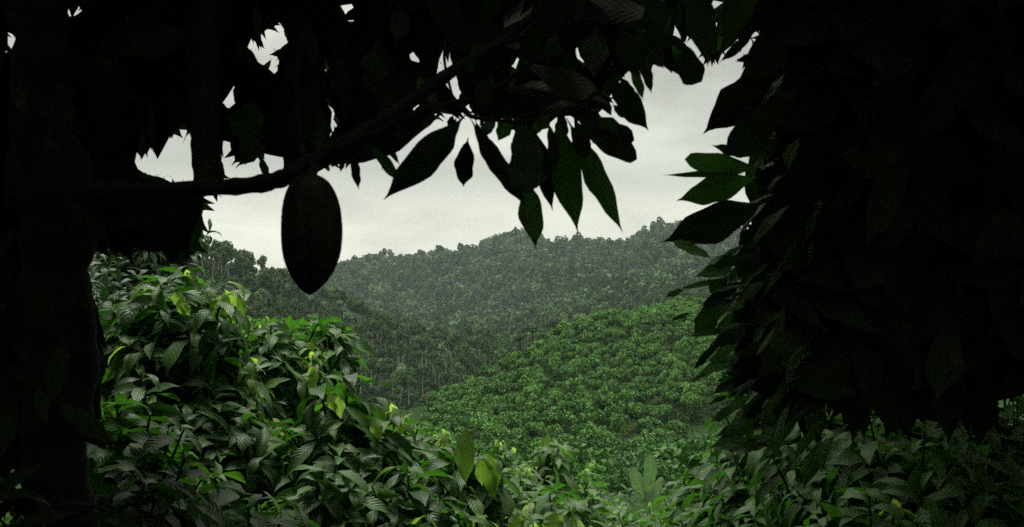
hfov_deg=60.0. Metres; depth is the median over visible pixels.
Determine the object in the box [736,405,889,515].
cacao shrub
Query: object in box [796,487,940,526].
cacao shrub
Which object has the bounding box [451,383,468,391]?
cacao bush
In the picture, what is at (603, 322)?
cacao bush
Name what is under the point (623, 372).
cacao bush
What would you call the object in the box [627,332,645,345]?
cacao bush
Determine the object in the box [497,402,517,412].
cacao bush
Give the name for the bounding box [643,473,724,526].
cacao shrub
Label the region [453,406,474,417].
cacao bush
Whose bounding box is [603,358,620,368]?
cacao bush
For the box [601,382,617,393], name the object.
cacao bush
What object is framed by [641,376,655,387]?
cacao bush
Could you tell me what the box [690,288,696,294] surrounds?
forest tree
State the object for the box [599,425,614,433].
cacao bush
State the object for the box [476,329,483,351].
forest tree
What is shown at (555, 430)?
cacao bush
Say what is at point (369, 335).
forest tree
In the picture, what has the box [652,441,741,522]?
cacao shrub
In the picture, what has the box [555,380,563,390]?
cacao bush
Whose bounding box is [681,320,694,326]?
cacao bush
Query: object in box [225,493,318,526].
cacao shrub
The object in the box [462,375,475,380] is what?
cacao bush
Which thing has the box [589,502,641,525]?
cacao shrub
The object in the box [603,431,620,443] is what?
cacao bush
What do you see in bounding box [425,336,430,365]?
forest tree
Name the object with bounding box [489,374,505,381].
cacao bush
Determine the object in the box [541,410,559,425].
cacao bush
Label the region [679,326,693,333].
cacao bush
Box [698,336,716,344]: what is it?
cacao bush
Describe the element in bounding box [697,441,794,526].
cacao shrub
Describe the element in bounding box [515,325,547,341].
palm tree
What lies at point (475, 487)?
cacao shrub
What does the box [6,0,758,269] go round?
sky
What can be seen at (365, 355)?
forest tree
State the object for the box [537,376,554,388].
cacao bush
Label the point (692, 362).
cacao bush
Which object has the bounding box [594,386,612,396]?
cacao bush
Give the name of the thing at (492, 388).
cacao bush
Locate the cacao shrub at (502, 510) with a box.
[487,500,533,526]
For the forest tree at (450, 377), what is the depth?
234.07 m
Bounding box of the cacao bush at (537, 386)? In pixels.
[527,382,543,395]
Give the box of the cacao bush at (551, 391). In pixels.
[548,388,561,394]
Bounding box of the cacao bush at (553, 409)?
[547,406,556,412]
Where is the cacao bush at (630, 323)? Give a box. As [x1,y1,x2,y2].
[622,318,637,328]
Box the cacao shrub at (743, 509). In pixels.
[732,486,802,526]
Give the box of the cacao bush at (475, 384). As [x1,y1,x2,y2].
[466,380,483,389]
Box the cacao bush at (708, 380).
[700,372,720,385]
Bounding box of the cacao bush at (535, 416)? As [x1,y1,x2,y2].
[522,410,541,425]
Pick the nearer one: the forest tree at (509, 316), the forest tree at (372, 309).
the forest tree at (372, 309)
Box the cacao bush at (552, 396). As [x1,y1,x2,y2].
[548,390,560,402]
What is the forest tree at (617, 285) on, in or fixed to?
on the ground at (655, 401)
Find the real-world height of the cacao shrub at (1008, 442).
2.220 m
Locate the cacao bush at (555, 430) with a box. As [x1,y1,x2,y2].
[544,423,563,437]
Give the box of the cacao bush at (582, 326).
[575,321,594,331]
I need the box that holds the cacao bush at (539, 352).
[530,349,544,356]
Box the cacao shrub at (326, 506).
[240,455,393,526]
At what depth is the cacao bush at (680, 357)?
142.25 m
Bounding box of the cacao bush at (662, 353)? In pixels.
[656,351,670,356]
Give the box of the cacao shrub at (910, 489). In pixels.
[777,418,1023,526]
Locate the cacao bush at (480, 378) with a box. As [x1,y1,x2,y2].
[475,377,486,380]
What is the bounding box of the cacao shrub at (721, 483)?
[682,374,832,524]
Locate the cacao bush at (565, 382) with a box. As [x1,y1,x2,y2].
[563,378,582,387]
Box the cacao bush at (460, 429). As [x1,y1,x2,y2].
[455,426,473,434]
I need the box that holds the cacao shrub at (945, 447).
[933,400,1022,461]
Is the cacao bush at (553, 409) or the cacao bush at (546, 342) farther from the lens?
the cacao bush at (546, 342)
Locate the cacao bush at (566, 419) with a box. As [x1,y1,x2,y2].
[549,412,577,426]
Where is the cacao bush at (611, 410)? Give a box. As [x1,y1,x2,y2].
[604,403,621,418]
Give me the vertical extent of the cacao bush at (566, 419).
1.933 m
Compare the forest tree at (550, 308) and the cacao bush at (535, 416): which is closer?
the cacao bush at (535, 416)
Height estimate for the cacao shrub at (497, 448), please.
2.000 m
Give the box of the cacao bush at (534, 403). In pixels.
[524,393,549,414]
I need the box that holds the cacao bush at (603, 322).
[594,319,608,327]
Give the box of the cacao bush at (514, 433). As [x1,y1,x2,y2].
[508,428,524,439]
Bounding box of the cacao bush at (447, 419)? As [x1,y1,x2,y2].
[437,415,454,428]
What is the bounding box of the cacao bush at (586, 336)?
[577,330,594,342]
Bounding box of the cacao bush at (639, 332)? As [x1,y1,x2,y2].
[630,328,644,336]
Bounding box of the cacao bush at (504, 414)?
[497,411,517,418]
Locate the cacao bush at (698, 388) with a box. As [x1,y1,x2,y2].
[680,381,705,396]
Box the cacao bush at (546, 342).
[540,338,553,346]
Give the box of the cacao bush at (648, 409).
[644,404,655,416]
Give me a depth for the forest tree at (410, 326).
327.56 m
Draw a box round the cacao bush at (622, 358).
[615,353,632,366]
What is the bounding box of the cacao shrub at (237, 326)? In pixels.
[209,294,291,357]
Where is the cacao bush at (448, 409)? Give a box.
[440,402,458,420]
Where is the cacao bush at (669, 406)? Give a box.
[655,404,672,410]
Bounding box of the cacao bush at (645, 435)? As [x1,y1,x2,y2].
[635,429,658,445]
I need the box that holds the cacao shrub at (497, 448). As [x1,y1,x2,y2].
[478,439,553,504]
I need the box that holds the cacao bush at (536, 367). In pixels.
[528,364,546,373]
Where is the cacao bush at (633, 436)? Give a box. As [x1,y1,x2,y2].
[631,434,639,439]
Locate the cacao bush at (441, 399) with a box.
[426,393,446,404]
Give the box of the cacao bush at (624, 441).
[620,440,629,449]
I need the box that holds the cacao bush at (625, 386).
[618,382,634,391]
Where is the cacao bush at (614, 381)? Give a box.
[604,379,622,389]
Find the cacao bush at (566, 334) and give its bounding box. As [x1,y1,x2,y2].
[560,330,574,339]
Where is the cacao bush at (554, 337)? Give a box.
[550,335,562,340]
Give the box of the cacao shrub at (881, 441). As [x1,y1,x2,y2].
[814,418,939,503]
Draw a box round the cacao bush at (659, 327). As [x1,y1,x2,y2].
[651,324,662,331]
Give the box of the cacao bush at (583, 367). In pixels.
[573,361,590,374]
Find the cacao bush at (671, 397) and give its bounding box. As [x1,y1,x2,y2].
[659,391,680,405]
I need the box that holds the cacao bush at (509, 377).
[501,370,518,382]
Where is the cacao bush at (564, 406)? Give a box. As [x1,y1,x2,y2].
[556,399,577,414]
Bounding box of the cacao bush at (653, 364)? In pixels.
[646,361,660,371]
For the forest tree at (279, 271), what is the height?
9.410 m
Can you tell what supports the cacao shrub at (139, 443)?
on the ground at (655, 401)
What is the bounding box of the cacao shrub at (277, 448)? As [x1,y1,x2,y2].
[267,416,299,467]
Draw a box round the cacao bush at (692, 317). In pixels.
[688,313,695,322]
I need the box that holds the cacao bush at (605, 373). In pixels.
[596,366,618,380]
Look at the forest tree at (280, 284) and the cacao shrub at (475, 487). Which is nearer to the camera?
the cacao shrub at (475, 487)
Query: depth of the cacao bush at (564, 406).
117.92 m
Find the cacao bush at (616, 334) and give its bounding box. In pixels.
[612,330,627,338]
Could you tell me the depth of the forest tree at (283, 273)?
307.61 m
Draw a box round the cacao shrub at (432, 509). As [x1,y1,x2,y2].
[357,463,498,526]
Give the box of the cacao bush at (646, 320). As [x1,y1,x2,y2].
[641,316,652,324]
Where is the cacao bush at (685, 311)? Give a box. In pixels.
[677,310,689,316]
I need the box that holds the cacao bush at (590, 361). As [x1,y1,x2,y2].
[584,357,601,365]
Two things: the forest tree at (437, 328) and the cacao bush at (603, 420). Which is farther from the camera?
the forest tree at (437, 328)
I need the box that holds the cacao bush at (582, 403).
[573,398,591,412]
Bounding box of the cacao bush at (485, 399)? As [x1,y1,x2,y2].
[478,394,494,407]
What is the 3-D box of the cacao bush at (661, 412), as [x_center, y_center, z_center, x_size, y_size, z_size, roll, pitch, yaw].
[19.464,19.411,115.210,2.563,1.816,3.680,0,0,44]
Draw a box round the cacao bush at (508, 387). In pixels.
[503,382,515,394]
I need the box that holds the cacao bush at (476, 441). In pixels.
[474,439,486,449]
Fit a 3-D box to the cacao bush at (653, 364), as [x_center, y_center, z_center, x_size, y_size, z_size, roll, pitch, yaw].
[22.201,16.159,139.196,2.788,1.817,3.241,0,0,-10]
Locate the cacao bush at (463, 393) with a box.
[459,389,468,396]
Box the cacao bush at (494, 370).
[487,365,501,375]
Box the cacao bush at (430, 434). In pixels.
[425,431,447,442]
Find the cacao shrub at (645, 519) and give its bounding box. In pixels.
[606,496,664,526]
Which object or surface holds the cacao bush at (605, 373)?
on the ground at (655, 401)
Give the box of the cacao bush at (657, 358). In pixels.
[651,355,664,363]
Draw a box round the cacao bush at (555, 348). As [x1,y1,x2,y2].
[548,344,564,355]
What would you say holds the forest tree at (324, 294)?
on the ground at (655, 401)
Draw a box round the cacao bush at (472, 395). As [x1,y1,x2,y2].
[462,389,481,402]
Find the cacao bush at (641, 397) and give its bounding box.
[627,391,646,402]
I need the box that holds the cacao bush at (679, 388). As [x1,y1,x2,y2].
[670,381,686,396]
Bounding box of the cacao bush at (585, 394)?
[573,391,593,399]
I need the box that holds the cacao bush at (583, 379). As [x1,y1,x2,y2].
[577,375,587,385]
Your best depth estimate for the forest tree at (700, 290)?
448.20 m
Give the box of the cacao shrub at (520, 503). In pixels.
[498,466,569,521]
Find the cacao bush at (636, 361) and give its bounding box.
[630,357,645,366]
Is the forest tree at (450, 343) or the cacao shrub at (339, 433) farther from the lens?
the forest tree at (450, 343)
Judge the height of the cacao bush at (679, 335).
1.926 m
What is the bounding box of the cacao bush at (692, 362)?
[688,359,697,366]
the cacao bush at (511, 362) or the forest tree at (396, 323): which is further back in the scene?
the forest tree at (396, 323)
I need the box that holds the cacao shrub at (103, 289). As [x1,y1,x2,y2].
[0,257,183,480]
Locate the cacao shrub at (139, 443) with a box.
[0,393,246,525]
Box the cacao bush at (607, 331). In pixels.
[602,328,614,336]
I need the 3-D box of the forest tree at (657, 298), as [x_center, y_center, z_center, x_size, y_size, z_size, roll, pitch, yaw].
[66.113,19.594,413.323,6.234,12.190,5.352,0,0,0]
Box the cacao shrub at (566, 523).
[524,509,575,526]
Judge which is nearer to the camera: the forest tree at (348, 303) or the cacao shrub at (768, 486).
the cacao shrub at (768, 486)
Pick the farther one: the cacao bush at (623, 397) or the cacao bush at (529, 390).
the cacao bush at (529, 390)
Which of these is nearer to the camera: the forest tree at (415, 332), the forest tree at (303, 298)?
the forest tree at (303, 298)
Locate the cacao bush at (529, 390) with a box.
[521,385,540,400]
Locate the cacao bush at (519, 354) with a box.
[507,351,524,359]
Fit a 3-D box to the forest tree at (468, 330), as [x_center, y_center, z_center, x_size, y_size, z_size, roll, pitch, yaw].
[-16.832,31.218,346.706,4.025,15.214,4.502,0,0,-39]
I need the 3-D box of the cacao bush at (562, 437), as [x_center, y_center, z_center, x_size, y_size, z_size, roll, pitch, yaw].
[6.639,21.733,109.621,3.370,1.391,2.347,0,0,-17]
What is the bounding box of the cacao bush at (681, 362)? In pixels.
[672,360,692,368]
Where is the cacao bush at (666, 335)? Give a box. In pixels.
[659,331,671,339]
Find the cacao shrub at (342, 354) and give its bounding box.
[292,314,376,420]
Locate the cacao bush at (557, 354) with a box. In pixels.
[545,352,561,357]
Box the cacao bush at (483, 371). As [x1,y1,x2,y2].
[479,365,492,376]
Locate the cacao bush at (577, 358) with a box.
[571,355,585,362]
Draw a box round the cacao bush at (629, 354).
[615,348,633,358]
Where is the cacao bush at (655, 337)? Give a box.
[645,331,665,346]
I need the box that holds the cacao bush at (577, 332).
[567,329,579,335]
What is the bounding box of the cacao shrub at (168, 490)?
[0,450,233,526]
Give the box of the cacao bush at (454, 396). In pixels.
[446,390,460,401]
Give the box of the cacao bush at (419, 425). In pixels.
[405,422,423,436]
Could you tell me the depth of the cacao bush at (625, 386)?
130.64 m
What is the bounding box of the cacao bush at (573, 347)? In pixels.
[566,344,582,351]
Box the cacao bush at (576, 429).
[570,423,585,436]
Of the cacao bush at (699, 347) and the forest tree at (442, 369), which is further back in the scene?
the forest tree at (442, 369)
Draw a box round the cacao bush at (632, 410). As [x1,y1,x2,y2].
[619,401,644,420]
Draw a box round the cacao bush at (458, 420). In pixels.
[451,415,470,429]
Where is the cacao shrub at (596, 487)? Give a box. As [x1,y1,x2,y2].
[572,460,636,518]
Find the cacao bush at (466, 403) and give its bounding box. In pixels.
[458,398,476,413]
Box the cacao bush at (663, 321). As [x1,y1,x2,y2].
[651,315,669,326]
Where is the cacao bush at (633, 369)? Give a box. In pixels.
[629,365,640,374]
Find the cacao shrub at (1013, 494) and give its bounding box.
[917,455,1023,526]
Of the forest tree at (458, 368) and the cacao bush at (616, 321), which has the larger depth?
the forest tree at (458, 368)
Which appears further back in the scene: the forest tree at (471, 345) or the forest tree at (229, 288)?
the forest tree at (471, 345)
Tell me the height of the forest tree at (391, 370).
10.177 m
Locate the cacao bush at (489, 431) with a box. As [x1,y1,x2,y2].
[480,422,509,442]
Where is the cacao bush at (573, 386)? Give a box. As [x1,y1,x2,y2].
[562,378,584,394]
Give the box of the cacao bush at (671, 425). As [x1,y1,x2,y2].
[664,420,685,430]
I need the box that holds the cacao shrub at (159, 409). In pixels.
[90,352,269,521]
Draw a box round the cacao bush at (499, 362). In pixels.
[497,358,508,368]
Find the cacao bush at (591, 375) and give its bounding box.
[587,371,600,380]
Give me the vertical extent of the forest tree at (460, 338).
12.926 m
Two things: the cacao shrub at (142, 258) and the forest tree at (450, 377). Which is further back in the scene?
the forest tree at (450, 377)
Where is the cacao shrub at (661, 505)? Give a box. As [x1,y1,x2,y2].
[642,483,691,525]
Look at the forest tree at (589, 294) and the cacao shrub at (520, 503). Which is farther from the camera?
the forest tree at (589, 294)
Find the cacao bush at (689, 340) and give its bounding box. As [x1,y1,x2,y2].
[683,336,697,347]
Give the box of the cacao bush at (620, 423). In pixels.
[609,413,630,433]
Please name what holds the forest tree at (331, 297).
on the ground at (655, 401)
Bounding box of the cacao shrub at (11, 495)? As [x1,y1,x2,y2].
[0,465,174,526]
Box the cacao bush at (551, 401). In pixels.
[539,398,554,406]
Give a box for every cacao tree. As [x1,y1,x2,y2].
[0,0,760,526]
[663,0,1023,488]
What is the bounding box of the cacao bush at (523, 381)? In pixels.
[516,374,533,387]
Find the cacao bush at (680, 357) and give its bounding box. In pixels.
[673,354,687,361]
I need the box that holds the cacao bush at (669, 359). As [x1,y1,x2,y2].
[661,354,679,366]
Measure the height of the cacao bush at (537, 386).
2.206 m
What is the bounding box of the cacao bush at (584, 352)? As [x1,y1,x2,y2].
[575,348,589,358]
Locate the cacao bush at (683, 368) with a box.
[671,362,690,377]
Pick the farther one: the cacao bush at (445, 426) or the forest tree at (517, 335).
the forest tree at (517, 335)
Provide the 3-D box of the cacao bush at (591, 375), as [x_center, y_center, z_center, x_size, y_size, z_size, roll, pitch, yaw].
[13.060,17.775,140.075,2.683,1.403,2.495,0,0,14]
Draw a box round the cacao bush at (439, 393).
[429,391,444,394]
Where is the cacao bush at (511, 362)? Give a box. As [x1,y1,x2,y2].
[501,354,519,370]
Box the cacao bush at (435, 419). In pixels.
[425,413,444,426]
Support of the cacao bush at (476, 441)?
on the ground at (655, 401)
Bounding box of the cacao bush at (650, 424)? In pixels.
[636,416,663,433]
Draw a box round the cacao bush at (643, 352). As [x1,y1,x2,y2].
[636,343,653,359]
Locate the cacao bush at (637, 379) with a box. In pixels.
[632,376,642,383]
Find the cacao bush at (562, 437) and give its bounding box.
[557,433,573,442]
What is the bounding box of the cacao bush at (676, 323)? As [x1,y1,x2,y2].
[669,318,681,327]
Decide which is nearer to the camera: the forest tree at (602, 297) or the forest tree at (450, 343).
the forest tree at (450, 343)
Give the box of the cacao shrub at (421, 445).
[374,404,455,480]
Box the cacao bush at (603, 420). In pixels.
[600,411,605,423]
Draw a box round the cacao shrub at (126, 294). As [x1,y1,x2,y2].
[88,252,183,316]
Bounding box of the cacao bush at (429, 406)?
[423,401,439,413]
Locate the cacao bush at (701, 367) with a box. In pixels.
[698,362,709,370]
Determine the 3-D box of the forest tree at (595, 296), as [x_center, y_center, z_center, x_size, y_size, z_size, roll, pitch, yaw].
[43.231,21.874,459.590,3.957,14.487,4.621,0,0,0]
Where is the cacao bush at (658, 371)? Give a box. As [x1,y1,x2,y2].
[654,365,669,376]
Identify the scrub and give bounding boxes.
[422,433,735,494]
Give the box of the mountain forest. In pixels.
[276,216,741,338]
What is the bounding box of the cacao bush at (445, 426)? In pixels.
[433,423,450,431]
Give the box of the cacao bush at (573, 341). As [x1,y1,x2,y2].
[567,339,578,343]
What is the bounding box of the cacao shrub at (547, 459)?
[511,434,594,524]
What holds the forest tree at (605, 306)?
on the ground at (655, 401)
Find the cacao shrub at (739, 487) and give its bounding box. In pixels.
[684,471,787,526]
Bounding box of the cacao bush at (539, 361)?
[533,357,544,366]
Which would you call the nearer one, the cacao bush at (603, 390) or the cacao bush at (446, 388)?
the cacao bush at (603, 390)
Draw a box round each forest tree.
[197,241,208,268]
[203,235,209,242]
[203,246,213,266]
[206,278,218,288]
[208,251,218,277]
[210,239,221,269]
[214,242,225,269]
[214,251,228,272]
[215,279,228,293]
[219,245,234,271]
[225,245,233,276]
[225,285,233,319]
[227,261,238,289]
[228,275,239,285]
[230,248,238,262]
[230,262,241,289]
[233,256,251,285]
[237,267,250,289]
[238,249,245,254]
[240,265,254,289]
[241,272,257,291]
[242,250,254,258]
[247,258,255,265]
[255,288,268,308]
[256,256,265,267]
[256,271,275,303]
[259,266,267,271]
[260,307,273,321]
[263,268,276,295]
[266,283,276,302]
[275,302,286,323]
[276,280,285,301]
[277,267,287,280]
[279,270,285,289]
[281,298,291,321]
[282,308,295,319]
[283,273,290,286]
[285,289,294,314]
[288,301,295,308]
[289,285,296,299]
[293,284,300,312]
[297,303,307,313]
[298,294,308,303]
[314,298,323,312]
[316,314,323,324]
[317,286,329,307]
[320,300,328,309]
[324,293,334,310]
[325,312,335,317]
[326,286,337,309]
[332,288,344,300]
[334,300,343,318]
[342,311,351,324]
[345,295,357,317]
[346,320,362,336]
[349,297,363,322]
[353,305,367,317]
[354,335,369,358]
[358,318,369,330]
[359,304,373,317]
[359,359,366,392]
[360,351,369,376]
[362,318,371,332]
[364,332,373,341]
[365,309,372,318]
[365,355,377,390]
[367,319,378,342]
[372,312,380,337]
[372,359,389,390]
[374,345,386,358]
[376,357,385,388]
[378,319,384,338]
[379,326,392,348]
[381,312,392,339]
[385,344,398,368]
[387,318,394,333]
[388,363,396,394]
[390,319,400,344]
[391,327,405,365]
[392,363,405,400]
[395,341,407,363]
[397,367,420,408]
[399,317,411,333]
[401,323,410,359]
[402,318,414,342]
[408,324,412,343]
[409,322,420,342]
[409,344,423,367]
[414,336,427,364]
[415,323,426,334]
[417,365,427,397]
[419,332,427,364]
[423,351,428,365]
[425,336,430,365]
[426,327,439,341]
[427,342,435,371]
[429,351,438,383]
[433,338,443,357]
[434,325,443,333]
[435,358,444,387]
[437,337,452,360]
[438,341,451,371]
[438,362,446,387]
[438,370,458,385]
[440,330,449,338]
[444,335,456,362]
[446,360,465,381]
[447,328,455,359]
[452,330,459,353]
[453,343,472,382]
[455,345,474,358]
[455,355,474,374]
[457,332,465,342]
[463,324,473,338]
[466,339,477,348]
[470,315,477,331]
[470,354,481,371]
[472,332,486,356]
[473,324,480,331]
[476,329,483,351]
[479,319,486,329]
[479,338,491,364]
[480,350,493,365]
[484,328,493,337]
[488,348,506,363]
[489,316,499,325]
[489,324,498,333]
[490,333,498,347]
[490,342,503,349]
[492,344,507,359]
[497,334,505,341]
[503,331,510,338]
[506,310,511,318]
[509,331,522,351]
[510,316,519,324]
[514,315,522,330]
[517,319,526,324]
[523,310,528,317]
[527,329,540,340]
[529,306,536,313]
[535,313,541,321]
[547,309,555,316]
[548,305,552,321]
[548,316,555,323]
[559,305,569,314]
[559,312,567,318]
[564,299,573,308]
[573,304,580,309]
[576,313,585,322]
[585,292,591,305]
[585,300,592,306]
[592,292,598,299]
[597,292,608,302]
[600,301,608,309]
[610,289,619,301]
[615,283,621,290]
[616,302,628,310]
[628,286,633,306]
[631,288,636,304]
[647,293,660,302]
[650,284,659,292]
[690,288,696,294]
[697,287,706,295]
[701,291,709,297]
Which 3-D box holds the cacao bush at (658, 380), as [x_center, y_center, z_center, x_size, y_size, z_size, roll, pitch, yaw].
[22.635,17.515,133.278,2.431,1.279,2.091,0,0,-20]
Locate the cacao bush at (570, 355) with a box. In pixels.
[564,352,576,359]
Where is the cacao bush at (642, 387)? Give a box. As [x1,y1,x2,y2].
[633,383,650,392]
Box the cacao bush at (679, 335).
[674,330,690,340]
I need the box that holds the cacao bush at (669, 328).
[665,324,678,333]
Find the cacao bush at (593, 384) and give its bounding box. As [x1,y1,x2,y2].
[585,379,601,390]
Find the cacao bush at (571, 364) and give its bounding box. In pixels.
[566,360,576,367]
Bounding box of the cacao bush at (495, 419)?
[487,414,504,424]
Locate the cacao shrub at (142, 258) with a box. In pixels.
[89,175,221,294]
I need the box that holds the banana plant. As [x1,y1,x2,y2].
[629,454,663,515]
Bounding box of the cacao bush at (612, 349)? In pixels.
[606,342,625,357]
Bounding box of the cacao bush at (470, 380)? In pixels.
[463,378,475,383]
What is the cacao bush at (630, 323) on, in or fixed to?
on the ground at (655, 401)
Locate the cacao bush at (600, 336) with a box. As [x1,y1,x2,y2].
[595,332,605,340]
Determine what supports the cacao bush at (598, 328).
on the ground at (655, 401)
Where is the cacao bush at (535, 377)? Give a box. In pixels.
[529,373,544,382]
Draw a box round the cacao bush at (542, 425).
[538,422,544,433]
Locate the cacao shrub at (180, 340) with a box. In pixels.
[101,263,294,466]
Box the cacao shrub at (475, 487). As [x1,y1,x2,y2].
[405,425,521,526]
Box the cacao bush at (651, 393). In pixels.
[645,386,668,398]
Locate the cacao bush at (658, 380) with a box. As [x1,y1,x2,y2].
[655,376,663,383]
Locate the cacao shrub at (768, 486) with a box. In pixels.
[730,416,932,526]
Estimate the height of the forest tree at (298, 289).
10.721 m
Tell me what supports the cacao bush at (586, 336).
on the ground at (655, 401)
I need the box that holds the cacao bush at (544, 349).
[539,346,548,354]
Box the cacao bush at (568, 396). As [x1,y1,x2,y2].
[556,392,577,401]
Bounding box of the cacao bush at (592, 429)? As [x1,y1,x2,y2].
[578,421,604,441]
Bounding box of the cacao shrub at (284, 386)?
[240,315,338,458]
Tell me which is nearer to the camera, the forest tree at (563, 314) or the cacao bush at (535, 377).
the cacao bush at (535, 377)
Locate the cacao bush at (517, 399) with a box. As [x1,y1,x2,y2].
[501,392,527,406]
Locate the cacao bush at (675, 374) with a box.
[659,368,682,382]
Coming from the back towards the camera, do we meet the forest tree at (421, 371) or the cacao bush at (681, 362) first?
the forest tree at (421, 371)
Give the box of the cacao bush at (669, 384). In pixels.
[664,380,676,390]
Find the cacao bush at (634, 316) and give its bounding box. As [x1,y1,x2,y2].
[628,314,639,321]
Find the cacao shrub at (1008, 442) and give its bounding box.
[905,395,1023,522]
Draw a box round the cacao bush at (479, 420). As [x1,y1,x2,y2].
[467,412,488,431]
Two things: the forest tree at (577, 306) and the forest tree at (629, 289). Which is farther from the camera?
the forest tree at (577, 306)
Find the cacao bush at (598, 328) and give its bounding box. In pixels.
[593,323,605,332]
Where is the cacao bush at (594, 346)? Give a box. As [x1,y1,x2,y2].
[587,342,603,349]
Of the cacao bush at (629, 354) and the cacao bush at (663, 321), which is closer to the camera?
the cacao bush at (629, 354)
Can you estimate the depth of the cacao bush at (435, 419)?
124.02 m
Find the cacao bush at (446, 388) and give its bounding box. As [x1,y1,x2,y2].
[440,384,452,392]
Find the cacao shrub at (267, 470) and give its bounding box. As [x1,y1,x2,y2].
[179,389,289,516]
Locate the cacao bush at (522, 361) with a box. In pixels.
[518,358,527,365]
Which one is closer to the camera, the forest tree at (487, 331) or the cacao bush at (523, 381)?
the cacao bush at (523, 381)
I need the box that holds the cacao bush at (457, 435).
[446,431,461,439]
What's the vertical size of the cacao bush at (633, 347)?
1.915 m
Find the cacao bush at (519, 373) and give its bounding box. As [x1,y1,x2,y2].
[515,369,530,378]
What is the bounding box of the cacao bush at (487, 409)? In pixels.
[475,404,493,414]
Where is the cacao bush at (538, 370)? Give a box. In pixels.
[532,368,547,376]
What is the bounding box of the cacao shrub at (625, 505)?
[587,483,653,520]
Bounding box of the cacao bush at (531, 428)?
[522,421,540,435]
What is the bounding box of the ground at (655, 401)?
[1,241,1023,523]
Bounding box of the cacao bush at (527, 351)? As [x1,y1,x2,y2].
[523,345,538,358]
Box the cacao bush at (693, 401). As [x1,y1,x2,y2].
[680,391,703,412]
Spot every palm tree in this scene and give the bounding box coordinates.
[484,353,503,364]
[510,336,530,365]
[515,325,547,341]
[542,322,558,329]
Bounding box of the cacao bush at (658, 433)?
[650,428,675,441]
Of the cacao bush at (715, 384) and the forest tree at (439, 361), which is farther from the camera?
the forest tree at (439, 361)
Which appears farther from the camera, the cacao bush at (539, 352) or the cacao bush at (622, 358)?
the cacao bush at (539, 352)
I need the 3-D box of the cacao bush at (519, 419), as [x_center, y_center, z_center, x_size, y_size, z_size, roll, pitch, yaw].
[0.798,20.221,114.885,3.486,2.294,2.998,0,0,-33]
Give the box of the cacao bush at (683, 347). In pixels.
[673,338,691,355]
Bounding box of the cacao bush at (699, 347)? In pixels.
[695,343,710,351]
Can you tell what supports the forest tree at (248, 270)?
on the ground at (655, 401)
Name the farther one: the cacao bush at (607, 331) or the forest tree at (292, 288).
the forest tree at (292, 288)
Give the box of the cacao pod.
[281,160,342,294]
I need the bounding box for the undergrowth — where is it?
[88,251,711,416]
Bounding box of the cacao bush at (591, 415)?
[579,405,603,423]
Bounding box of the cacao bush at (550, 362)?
[542,355,562,369]
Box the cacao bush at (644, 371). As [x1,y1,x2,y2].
[637,366,654,376]
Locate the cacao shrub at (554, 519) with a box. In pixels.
[508,511,621,526]
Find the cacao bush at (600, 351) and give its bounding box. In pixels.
[593,347,606,354]
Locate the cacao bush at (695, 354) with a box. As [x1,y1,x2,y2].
[690,348,708,359]
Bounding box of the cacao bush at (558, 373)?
[552,366,565,377]
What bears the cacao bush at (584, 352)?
on the ground at (655, 401)
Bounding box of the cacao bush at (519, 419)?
[505,411,531,427]
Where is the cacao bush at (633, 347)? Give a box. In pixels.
[628,343,639,352]
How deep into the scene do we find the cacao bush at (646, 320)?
163.77 m
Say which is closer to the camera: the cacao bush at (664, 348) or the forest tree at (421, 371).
the cacao bush at (664, 348)
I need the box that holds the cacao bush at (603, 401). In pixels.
[591,394,613,410]
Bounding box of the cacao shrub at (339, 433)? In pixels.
[258,361,428,506]
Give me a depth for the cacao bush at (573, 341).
160.15 m
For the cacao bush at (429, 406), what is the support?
on the ground at (655, 401)
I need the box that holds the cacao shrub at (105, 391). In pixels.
[96,290,157,400]
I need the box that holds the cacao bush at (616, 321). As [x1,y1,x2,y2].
[607,316,624,326]
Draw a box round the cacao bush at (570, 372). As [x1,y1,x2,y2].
[564,367,580,377]
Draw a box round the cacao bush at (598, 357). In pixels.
[589,353,601,359]
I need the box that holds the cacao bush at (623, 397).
[613,391,634,406]
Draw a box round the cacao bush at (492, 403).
[487,398,502,411]
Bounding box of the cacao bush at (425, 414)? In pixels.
[420,411,431,420]
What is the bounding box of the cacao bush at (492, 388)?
[483,382,504,395]
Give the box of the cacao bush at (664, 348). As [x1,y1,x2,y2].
[661,346,672,352]
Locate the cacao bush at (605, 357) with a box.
[602,355,615,363]
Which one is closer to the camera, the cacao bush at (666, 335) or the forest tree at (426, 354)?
the cacao bush at (666, 335)
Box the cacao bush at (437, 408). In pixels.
[433,404,443,414]
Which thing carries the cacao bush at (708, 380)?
on the ground at (655, 401)
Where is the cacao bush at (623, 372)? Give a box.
[614,364,629,380]
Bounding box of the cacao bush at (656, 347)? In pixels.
[646,343,660,352]
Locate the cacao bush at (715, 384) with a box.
[711,378,720,390]
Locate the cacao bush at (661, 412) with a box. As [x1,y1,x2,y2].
[650,406,670,420]
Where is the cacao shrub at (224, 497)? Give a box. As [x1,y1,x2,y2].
[105,474,253,526]
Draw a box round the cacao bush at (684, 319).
[672,313,687,322]
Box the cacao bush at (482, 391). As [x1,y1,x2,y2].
[474,386,491,397]
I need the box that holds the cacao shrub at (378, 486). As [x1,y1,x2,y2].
[338,457,418,526]
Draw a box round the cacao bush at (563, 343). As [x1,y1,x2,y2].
[555,339,570,348]
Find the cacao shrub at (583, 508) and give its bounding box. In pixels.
[519,474,621,526]
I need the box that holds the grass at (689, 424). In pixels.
[401,318,825,444]
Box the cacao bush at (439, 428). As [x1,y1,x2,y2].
[417,424,442,436]
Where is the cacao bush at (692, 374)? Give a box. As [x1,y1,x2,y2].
[686,368,700,381]
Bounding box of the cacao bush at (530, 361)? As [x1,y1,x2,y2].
[527,353,538,366]

